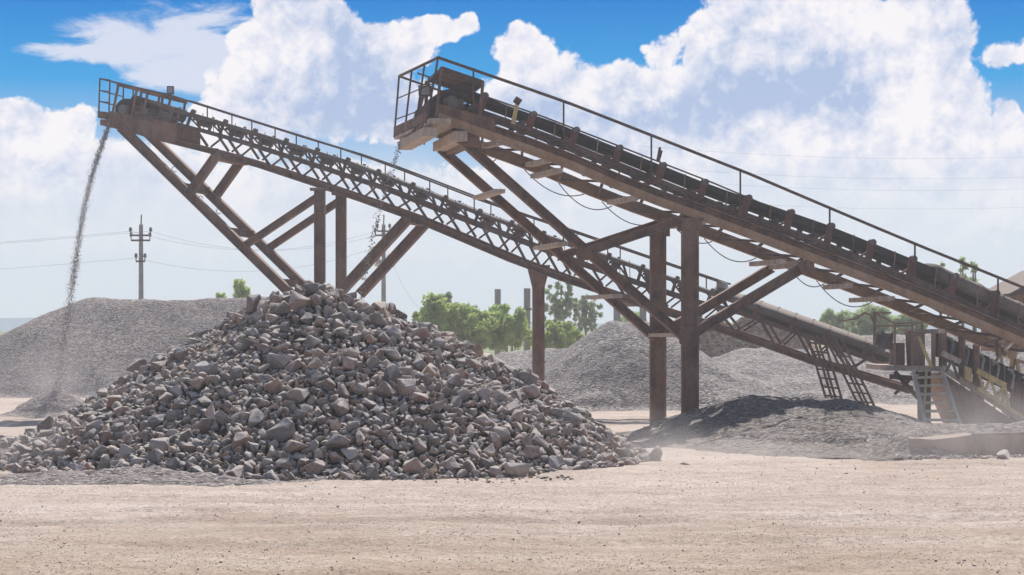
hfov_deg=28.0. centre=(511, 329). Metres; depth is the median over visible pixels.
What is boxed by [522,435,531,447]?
rock
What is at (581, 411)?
rock
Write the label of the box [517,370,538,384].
rock
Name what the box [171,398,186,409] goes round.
rock
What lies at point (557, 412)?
rock
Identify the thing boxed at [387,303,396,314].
rock
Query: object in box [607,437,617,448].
rock
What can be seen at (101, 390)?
rock
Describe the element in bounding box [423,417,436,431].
rock
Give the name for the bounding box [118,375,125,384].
rock
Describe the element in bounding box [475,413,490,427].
rock
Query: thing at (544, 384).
rock
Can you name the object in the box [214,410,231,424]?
rock
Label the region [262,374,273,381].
rock
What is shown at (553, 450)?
rock
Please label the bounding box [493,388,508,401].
rock
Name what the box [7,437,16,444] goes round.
rock
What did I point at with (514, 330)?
bush
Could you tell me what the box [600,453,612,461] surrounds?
rock
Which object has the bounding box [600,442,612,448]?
rock
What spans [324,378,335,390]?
rock
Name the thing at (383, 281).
utility pole
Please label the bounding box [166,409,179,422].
rock
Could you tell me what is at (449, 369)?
rock
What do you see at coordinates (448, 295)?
conifer
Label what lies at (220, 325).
rock
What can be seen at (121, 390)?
rock
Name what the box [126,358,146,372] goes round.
rock
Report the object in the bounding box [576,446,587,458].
rock
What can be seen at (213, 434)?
rock
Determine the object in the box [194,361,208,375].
rock
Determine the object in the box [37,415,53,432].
rock
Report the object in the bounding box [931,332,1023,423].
feed conveyor
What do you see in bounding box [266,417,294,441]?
rock
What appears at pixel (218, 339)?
rock chips
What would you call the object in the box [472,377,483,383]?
rock
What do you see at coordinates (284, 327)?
rock
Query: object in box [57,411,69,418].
rock
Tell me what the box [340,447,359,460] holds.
rock
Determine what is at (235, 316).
rock
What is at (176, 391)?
rock
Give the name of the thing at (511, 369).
rock
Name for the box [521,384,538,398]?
rock
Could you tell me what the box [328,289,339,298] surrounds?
rock
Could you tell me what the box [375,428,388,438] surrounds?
rock
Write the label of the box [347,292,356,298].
rock
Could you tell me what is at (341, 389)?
rock
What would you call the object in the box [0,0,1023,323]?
sky
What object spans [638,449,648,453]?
rock
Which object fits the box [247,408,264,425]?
rock
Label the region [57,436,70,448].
rock
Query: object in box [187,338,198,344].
rock
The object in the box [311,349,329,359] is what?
rock
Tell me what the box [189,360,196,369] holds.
rock
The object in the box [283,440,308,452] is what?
rock
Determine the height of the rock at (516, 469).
0.282 m
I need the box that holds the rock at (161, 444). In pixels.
[149,437,169,453]
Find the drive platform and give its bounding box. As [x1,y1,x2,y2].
[842,312,1023,422]
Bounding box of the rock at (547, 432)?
[538,429,552,434]
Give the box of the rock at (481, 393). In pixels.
[474,387,487,400]
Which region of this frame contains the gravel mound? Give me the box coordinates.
[615,394,932,457]
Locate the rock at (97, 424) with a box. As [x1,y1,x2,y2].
[86,420,103,430]
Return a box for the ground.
[0,332,1023,574]
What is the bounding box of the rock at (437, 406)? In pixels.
[429,401,443,411]
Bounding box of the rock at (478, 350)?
[471,342,482,356]
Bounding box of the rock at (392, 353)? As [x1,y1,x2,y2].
[384,347,401,361]
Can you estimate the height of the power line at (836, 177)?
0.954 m
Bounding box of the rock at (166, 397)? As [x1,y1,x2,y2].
[159,392,174,402]
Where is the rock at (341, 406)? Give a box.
[332,398,348,416]
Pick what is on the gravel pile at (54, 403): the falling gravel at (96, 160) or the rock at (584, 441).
the falling gravel at (96, 160)
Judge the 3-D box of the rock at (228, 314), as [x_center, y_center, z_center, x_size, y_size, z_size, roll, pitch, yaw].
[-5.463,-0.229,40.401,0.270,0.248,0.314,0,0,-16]
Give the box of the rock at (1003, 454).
[996,449,1010,458]
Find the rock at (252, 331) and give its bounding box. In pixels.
[245,327,259,337]
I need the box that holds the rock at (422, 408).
[417,404,429,413]
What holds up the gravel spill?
on the ground
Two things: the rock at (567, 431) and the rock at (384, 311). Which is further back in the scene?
the rock at (384, 311)
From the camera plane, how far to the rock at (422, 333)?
39.03 m
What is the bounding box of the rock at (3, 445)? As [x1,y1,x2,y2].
[0,442,7,448]
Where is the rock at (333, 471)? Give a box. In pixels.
[324,468,342,474]
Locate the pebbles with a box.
[0,447,1023,574]
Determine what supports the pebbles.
on the ground
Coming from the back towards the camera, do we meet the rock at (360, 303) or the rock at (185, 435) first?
the rock at (360, 303)
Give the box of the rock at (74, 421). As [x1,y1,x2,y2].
[71,418,80,427]
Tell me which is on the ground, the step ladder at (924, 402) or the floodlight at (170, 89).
the step ladder at (924, 402)
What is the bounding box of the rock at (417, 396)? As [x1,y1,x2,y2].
[411,392,427,400]
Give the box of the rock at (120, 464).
[114,461,123,467]
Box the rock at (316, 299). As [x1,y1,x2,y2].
[310,294,321,307]
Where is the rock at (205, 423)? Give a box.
[197,418,213,431]
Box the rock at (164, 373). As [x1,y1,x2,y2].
[160,369,170,378]
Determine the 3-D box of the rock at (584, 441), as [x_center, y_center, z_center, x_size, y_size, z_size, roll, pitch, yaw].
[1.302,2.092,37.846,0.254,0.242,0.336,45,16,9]
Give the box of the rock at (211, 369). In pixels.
[205,362,217,374]
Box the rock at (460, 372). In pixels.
[456,367,464,378]
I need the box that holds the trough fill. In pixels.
[881,420,1023,455]
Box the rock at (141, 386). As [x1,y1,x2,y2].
[137,383,146,390]
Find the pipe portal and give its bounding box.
[614,301,645,320]
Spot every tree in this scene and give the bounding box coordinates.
[545,280,581,323]
[573,294,602,334]
[818,307,850,330]
[841,302,895,335]
[885,313,927,334]
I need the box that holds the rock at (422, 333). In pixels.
[411,327,427,341]
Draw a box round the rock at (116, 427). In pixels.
[111,422,124,431]
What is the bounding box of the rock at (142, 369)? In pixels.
[137,364,149,376]
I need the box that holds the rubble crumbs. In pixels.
[894,454,1023,459]
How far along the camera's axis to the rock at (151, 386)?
38.00 m
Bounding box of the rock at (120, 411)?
[113,406,128,415]
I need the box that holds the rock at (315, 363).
[307,357,322,368]
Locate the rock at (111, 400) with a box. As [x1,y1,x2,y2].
[106,395,120,409]
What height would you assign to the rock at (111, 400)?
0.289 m
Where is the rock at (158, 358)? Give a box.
[150,356,165,368]
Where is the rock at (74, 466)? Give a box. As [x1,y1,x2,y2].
[69,462,86,470]
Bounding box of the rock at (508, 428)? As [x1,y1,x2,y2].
[500,424,512,433]
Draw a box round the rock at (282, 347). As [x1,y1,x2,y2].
[272,342,288,353]
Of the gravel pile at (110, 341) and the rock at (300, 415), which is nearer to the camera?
the rock at (300, 415)
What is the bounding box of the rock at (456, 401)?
[451,396,461,406]
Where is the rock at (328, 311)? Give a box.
[324,305,333,318]
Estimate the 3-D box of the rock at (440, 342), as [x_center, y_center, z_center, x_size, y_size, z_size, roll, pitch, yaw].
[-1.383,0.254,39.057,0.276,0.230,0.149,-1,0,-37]
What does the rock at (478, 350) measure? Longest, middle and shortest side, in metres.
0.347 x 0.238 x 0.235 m
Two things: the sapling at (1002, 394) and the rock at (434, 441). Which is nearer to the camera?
the rock at (434, 441)
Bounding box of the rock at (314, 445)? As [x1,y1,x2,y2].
[308,439,318,453]
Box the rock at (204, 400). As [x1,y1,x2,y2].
[197,396,211,405]
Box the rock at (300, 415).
[294,409,306,421]
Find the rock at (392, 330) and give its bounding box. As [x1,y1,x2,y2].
[385,325,401,339]
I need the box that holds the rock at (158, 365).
[152,361,165,371]
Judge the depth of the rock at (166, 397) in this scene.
36.93 m
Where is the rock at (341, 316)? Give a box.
[329,312,346,321]
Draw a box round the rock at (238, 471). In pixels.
[227,465,244,476]
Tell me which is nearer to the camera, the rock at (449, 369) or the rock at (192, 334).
the rock at (449, 369)
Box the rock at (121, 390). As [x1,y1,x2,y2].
[117,385,127,395]
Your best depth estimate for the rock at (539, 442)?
36.69 m
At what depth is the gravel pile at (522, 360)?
78.74 m
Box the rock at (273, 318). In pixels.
[265,313,279,324]
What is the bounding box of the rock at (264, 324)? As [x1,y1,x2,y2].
[255,321,269,328]
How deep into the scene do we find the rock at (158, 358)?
39.40 m
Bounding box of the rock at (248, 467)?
[244,461,252,472]
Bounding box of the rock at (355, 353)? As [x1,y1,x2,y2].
[347,349,359,359]
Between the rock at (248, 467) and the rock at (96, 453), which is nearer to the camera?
the rock at (248, 467)
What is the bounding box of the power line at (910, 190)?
[728,184,1002,190]
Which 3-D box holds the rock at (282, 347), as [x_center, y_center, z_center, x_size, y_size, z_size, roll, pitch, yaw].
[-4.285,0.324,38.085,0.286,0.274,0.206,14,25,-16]
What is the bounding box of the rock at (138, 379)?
[134,374,143,386]
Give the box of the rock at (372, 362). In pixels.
[366,356,378,368]
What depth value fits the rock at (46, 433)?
38.00 m
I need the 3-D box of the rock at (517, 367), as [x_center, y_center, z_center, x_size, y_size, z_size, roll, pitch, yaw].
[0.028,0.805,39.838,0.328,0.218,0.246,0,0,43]
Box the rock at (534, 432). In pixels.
[530,429,542,437]
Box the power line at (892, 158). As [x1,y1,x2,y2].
[647,146,1005,158]
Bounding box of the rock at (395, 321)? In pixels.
[393,318,403,328]
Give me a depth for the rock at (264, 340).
38.20 m
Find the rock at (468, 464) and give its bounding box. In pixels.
[463,459,475,472]
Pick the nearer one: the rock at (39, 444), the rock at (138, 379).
the rock at (39, 444)
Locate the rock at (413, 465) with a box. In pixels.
[403,457,422,473]
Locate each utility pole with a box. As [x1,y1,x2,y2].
[129,214,151,298]
[374,215,394,301]
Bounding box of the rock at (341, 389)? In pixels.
[337,384,349,398]
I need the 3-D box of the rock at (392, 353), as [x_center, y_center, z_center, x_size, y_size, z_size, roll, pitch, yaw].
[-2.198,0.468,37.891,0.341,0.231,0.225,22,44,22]
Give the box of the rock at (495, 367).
[490,363,498,376]
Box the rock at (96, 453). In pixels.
[90,445,108,459]
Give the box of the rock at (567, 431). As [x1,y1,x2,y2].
[561,426,572,437]
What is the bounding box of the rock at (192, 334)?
[187,330,197,338]
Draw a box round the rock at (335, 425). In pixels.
[328,420,340,431]
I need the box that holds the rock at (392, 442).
[387,435,397,448]
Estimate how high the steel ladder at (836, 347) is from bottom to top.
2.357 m
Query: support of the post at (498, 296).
on the ground
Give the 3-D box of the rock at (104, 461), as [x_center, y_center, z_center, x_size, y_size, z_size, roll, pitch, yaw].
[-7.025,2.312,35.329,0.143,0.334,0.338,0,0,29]
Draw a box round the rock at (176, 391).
[170,384,182,398]
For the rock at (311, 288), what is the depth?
39.82 m
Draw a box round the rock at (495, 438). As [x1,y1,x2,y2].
[489,431,500,450]
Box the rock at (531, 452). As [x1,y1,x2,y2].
[523,445,540,458]
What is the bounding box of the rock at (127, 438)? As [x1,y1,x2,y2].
[123,430,132,444]
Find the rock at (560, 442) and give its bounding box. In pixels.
[555,437,565,450]
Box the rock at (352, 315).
[345,311,361,320]
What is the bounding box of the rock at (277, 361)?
[267,353,290,369]
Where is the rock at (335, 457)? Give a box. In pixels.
[329,452,343,462]
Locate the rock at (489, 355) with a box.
[483,353,492,358]
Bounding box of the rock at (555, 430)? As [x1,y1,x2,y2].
[547,425,557,437]
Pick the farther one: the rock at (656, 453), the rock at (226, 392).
the rock at (656, 453)
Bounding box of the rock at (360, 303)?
[353,299,366,308]
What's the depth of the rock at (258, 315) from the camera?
39.27 m
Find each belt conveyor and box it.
[98,78,913,393]
[393,56,1023,426]
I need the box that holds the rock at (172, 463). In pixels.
[166,457,178,469]
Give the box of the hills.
[0,318,980,331]
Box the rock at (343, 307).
[338,302,349,312]
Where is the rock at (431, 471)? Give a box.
[423,468,435,477]
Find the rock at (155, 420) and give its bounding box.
[148,414,165,427]
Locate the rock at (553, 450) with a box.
[549,444,557,455]
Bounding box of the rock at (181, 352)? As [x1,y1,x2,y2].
[173,345,188,360]
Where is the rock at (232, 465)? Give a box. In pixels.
[224,463,235,473]
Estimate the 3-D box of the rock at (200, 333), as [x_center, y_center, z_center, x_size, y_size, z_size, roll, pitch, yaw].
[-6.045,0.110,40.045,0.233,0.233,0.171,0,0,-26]
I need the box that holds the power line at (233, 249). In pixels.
[132,231,371,249]
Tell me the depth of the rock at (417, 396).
36.54 m
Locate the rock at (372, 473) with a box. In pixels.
[365,467,379,479]
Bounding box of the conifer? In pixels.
[441,291,452,303]
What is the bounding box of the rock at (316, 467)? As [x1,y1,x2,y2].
[303,460,324,474]
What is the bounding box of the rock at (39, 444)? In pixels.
[32,440,44,450]
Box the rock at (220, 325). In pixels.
[214,320,227,329]
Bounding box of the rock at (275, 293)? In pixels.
[269,291,279,300]
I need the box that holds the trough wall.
[905,432,1023,456]
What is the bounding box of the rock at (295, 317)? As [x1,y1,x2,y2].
[292,314,300,323]
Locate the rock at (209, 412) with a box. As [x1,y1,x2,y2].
[204,403,214,418]
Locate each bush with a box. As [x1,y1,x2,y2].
[410,291,460,332]
[452,301,499,349]
[487,303,531,352]
[524,318,583,348]
[620,311,647,321]
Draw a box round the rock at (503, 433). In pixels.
[492,426,510,441]
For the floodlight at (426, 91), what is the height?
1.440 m
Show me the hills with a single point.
(7, 324)
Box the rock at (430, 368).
[421,363,435,376]
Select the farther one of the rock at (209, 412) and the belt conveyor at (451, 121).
the belt conveyor at (451, 121)
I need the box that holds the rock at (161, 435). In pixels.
[157,432,164,437]
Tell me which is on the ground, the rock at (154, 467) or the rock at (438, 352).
the rock at (154, 467)
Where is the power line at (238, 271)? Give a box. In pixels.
[138,250,366,271]
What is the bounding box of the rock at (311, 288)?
[303,283,317,293]
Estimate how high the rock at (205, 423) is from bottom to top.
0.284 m
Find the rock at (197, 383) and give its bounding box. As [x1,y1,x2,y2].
[189,376,203,388]
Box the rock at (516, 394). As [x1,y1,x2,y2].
[507,389,521,400]
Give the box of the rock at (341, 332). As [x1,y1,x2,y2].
[333,327,348,337]
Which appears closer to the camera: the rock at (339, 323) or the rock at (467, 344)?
the rock at (339, 323)
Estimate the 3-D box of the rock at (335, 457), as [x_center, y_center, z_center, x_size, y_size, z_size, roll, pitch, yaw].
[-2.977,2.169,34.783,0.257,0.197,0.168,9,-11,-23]
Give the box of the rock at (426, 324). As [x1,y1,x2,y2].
[418,322,431,331]
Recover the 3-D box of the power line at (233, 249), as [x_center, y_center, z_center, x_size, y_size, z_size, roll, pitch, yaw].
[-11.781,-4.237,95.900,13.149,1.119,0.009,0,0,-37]
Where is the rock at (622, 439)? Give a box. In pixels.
[618,436,626,442]
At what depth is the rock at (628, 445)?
39.54 m
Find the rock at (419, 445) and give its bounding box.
[413,437,426,453]
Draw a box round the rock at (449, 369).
[440,364,455,376]
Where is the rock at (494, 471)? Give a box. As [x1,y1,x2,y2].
[489,466,500,477]
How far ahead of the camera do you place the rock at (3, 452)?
37.67 m
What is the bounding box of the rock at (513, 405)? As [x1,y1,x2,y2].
[506,401,520,410]
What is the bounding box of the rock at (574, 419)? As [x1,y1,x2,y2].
[563,411,582,426]
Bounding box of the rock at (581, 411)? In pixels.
[572,407,585,414]
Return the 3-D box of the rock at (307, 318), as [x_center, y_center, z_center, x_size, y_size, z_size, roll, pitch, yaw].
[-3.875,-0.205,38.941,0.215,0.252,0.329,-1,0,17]
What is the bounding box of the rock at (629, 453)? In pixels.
[624,448,634,457]
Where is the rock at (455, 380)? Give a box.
[446,373,462,386]
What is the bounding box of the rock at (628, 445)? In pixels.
[623,443,631,448]
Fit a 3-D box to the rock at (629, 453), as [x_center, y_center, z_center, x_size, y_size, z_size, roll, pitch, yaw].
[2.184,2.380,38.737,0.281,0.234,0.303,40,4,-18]
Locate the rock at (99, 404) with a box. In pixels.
[92,399,105,410]
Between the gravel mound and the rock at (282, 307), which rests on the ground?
the gravel mound
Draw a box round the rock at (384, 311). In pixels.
[378,307,389,317]
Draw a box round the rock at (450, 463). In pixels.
[440,456,459,468]
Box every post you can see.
[495,289,500,354]
[523,288,531,350]
[939,262,945,373]
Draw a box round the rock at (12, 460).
[8,457,18,463]
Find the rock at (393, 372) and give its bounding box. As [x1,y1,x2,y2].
[384,363,402,382]
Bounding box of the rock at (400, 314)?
[396,309,407,319]
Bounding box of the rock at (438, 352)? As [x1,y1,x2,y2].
[433,348,442,359]
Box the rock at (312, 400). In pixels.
[307,395,316,405]
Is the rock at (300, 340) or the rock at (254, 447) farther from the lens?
the rock at (300, 340)
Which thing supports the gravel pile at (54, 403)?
on the ground
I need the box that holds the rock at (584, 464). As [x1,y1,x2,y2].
[576,460,587,468]
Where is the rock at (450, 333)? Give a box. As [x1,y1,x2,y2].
[445,331,456,338]
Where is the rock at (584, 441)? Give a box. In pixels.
[578,436,589,446]
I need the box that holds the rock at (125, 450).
[116,444,134,459]
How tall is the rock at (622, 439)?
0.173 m
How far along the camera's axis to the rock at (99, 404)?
38.28 m
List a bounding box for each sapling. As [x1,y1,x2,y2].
[216,292,226,297]
[232,278,250,297]
[958,256,969,387]
[967,260,979,380]
[1000,356,1004,402]
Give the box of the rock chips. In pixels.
[5,289,639,478]
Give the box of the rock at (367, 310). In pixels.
[362,306,374,314]
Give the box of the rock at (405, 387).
[397,378,415,396]
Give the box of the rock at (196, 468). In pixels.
[187,465,203,471]
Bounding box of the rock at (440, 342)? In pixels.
[432,337,445,348]
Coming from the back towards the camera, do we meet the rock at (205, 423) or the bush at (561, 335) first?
the bush at (561, 335)
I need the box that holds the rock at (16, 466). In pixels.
[13,463,20,470]
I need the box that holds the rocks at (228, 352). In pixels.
[0,283,650,480]
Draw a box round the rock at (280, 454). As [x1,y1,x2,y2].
[273,451,287,458]
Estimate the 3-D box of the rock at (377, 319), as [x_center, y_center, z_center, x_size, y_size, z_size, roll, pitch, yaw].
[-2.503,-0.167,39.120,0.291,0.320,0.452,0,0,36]
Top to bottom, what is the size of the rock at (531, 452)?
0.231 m
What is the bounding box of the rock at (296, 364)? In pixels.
[285,359,301,371]
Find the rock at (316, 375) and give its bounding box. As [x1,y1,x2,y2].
[311,371,322,384]
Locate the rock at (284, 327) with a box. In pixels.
[279,321,290,332]
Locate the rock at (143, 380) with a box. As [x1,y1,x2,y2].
[136,376,147,388]
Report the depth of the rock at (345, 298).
39.79 m
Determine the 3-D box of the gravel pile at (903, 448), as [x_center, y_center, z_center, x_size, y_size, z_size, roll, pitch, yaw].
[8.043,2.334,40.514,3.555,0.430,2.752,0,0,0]
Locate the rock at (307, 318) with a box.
[300,312,312,324]
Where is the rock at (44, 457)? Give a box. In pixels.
[41,453,52,459]
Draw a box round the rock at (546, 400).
[542,396,549,404]
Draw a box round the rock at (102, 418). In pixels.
[92,415,106,421]
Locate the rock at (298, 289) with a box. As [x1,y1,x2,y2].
[294,284,302,293]
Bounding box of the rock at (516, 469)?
[504,462,530,476]
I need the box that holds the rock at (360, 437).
[356,430,364,445]
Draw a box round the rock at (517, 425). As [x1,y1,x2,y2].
[511,422,521,431]
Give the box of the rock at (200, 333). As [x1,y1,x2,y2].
[195,329,207,337]
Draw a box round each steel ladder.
[806,333,842,398]
[824,337,874,404]
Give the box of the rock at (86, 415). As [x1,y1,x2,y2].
[83,411,96,421]
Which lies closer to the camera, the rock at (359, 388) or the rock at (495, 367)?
the rock at (359, 388)
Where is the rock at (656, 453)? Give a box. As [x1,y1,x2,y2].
[649,445,662,460]
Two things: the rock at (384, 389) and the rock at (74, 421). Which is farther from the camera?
the rock at (74, 421)
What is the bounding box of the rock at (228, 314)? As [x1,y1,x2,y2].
[226,312,233,317]
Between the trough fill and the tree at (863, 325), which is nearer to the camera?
the trough fill
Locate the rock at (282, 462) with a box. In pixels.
[275,458,292,467]
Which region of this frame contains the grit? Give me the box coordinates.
[0,472,1023,574]
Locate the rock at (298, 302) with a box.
[289,291,310,312]
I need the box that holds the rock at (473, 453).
[468,445,480,461]
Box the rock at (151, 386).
[147,384,158,390]
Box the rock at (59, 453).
[53,449,66,462]
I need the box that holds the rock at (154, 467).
[145,465,159,468]
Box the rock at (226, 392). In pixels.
[217,386,234,397]
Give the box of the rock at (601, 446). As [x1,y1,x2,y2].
[595,441,604,452]
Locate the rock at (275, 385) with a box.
[264,378,282,393]
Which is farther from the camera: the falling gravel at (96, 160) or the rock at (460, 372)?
the falling gravel at (96, 160)
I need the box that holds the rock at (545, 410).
[538,406,550,416]
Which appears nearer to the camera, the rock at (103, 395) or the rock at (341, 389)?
the rock at (341, 389)
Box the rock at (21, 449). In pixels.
[14,443,32,454]
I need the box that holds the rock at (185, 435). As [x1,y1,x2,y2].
[179,429,192,441]
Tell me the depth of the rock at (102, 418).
37.20 m
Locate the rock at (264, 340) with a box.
[259,336,271,345]
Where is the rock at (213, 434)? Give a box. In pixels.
[208,431,218,436]
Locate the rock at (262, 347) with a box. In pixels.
[257,343,271,354]
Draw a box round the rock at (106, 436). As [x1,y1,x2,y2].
[100,431,115,442]
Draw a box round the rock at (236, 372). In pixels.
[230,365,243,380]
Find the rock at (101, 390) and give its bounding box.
[96,388,108,393]
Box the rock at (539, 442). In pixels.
[532,435,549,449]
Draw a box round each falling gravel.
[51,119,111,391]
[359,136,402,299]
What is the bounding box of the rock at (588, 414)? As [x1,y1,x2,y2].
[580,407,591,417]
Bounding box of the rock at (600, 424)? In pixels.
[593,421,605,429]
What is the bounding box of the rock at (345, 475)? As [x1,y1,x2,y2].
[339,471,356,479]
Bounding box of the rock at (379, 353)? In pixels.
[374,349,384,358]
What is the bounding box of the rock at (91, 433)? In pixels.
[83,428,99,438]
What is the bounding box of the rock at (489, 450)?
[483,443,495,457]
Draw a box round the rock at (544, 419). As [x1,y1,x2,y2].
[540,416,548,423]
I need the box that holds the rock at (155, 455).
[146,448,163,463]
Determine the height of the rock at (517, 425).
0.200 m
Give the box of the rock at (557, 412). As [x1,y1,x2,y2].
[550,408,562,418]
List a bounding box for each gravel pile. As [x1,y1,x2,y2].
[0,296,267,397]
[0,389,85,417]
[494,348,566,369]
[545,320,791,411]
[713,347,1009,405]
[847,437,984,460]
[863,333,1023,373]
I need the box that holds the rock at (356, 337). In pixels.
[351,333,361,344]
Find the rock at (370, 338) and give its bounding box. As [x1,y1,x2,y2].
[365,334,374,343]
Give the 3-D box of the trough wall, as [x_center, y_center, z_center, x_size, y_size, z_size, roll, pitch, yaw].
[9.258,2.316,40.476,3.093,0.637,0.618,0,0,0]
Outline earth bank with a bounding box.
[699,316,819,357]
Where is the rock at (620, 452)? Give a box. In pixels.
[614,448,625,457]
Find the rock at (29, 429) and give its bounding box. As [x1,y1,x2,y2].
[25,427,35,431]
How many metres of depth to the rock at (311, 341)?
38.15 m
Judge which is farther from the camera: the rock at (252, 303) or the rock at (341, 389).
the rock at (252, 303)
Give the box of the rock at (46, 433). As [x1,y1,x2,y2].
[39,429,55,436]
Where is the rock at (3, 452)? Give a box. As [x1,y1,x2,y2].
[0,448,10,456]
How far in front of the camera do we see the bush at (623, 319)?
103.80 m
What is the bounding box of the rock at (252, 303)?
[246,294,260,314]
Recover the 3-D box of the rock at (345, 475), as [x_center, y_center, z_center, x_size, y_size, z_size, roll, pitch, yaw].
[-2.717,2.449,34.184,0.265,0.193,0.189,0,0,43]
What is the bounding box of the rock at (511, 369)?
[504,365,516,377]
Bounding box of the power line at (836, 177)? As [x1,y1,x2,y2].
[669,168,1010,178]
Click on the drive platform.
(916, 354)
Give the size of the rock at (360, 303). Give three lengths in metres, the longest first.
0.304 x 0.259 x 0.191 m
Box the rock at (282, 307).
[273,301,290,313]
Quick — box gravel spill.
[0,466,341,486]
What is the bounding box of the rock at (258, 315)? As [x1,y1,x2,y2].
[252,308,264,323]
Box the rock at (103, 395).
[97,392,107,397]
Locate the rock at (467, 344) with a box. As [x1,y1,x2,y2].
[461,340,473,348]
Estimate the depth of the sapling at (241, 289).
87.78 m
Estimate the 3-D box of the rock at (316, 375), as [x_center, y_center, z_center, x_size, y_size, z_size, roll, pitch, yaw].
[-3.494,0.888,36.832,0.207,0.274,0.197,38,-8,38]
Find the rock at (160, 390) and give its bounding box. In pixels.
[155,386,166,397]
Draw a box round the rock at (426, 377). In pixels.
[422,373,431,382]
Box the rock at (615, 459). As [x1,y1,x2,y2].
[612,454,618,462]
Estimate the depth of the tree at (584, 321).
98.86 m
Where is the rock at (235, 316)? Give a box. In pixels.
[232,312,243,322]
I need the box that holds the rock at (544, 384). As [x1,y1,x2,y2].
[541,381,548,393]
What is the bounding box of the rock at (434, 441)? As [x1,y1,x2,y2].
[427,437,439,445]
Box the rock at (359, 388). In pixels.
[353,382,366,394]
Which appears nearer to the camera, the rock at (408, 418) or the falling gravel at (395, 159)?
the rock at (408, 418)
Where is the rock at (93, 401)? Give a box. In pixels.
[90,398,98,404]
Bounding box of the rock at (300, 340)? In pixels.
[294,338,305,341]
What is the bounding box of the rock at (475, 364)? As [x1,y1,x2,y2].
[466,359,482,370]
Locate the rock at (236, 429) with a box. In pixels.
[232,425,243,434]
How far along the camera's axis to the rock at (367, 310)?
39.61 m
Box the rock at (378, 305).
[370,301,387,311]
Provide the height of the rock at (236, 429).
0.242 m
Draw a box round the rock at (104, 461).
[97,454,109,468]
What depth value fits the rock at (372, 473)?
34.21 m
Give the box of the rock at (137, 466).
[132,464,142,467]
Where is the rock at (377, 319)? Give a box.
[369,312,389,327]
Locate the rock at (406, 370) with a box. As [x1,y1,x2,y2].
[400,366,413,377]
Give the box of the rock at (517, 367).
[512,365,520,372]
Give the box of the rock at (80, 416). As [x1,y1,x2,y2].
[76,413,83,419]
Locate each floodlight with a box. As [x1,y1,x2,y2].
[167,86,173,99]
[418,85,432,144]
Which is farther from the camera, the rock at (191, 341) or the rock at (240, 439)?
the rock at (191, 341)
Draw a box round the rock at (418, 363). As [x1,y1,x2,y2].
[412,353,426,370]
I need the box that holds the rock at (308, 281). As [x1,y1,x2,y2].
[304,279,314,283]
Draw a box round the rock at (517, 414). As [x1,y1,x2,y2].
[511,409,523,422]
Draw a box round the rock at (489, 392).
[483,385,492,395]
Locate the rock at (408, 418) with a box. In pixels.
[405,415,413,423]
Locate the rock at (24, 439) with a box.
[21,435,28,444]
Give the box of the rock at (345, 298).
[341,294,353,304]
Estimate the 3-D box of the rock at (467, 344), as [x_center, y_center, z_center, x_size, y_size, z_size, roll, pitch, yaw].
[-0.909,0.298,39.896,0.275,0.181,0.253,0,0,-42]
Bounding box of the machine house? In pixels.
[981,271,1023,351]
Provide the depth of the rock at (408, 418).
35.82 m
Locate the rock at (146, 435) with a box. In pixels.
[139,430,152,441]
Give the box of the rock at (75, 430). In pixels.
[72,427,82,434]
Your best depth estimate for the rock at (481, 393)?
37.45 m
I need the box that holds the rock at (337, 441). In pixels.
[325,434,350,447]
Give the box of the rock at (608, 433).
[605,429,613,438]
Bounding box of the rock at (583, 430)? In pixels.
[580,423,587,436]
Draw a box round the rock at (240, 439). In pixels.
[232,431,248,449]
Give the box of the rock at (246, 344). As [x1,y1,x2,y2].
[240,338,253,351]
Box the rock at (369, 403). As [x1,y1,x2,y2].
[362,398,377,408]
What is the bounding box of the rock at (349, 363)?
[342,356,357,369]
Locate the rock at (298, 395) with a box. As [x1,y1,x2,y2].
[286,388,309,403]
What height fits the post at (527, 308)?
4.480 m
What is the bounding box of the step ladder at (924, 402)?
[911,368,961,423]
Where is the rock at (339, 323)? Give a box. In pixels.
[335,319,344,328]
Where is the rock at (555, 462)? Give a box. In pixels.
[546,456,562,468]
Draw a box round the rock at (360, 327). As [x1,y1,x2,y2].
[353,321,364,332]
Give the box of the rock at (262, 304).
[257,300,267,314]
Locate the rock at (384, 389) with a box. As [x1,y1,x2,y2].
[374,381,396,397]
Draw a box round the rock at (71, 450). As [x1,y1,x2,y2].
[66,445,76,455]
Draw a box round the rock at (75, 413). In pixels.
[71,410,79,417]
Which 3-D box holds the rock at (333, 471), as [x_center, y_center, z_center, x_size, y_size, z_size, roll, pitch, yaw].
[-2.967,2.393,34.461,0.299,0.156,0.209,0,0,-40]
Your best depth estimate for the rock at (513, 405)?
37.61 m
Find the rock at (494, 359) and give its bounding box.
[491,356,504,365]
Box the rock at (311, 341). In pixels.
[304,335,321,348]
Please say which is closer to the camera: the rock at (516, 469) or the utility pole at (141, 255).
the rock at (516, 469)
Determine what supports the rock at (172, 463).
on the gravel spill
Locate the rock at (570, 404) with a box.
[563,400,573,408]
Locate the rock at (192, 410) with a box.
[187,405,201,416]
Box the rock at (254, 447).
[248,442,259,453]
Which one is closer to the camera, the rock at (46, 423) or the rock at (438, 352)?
the rock at (438, 352)

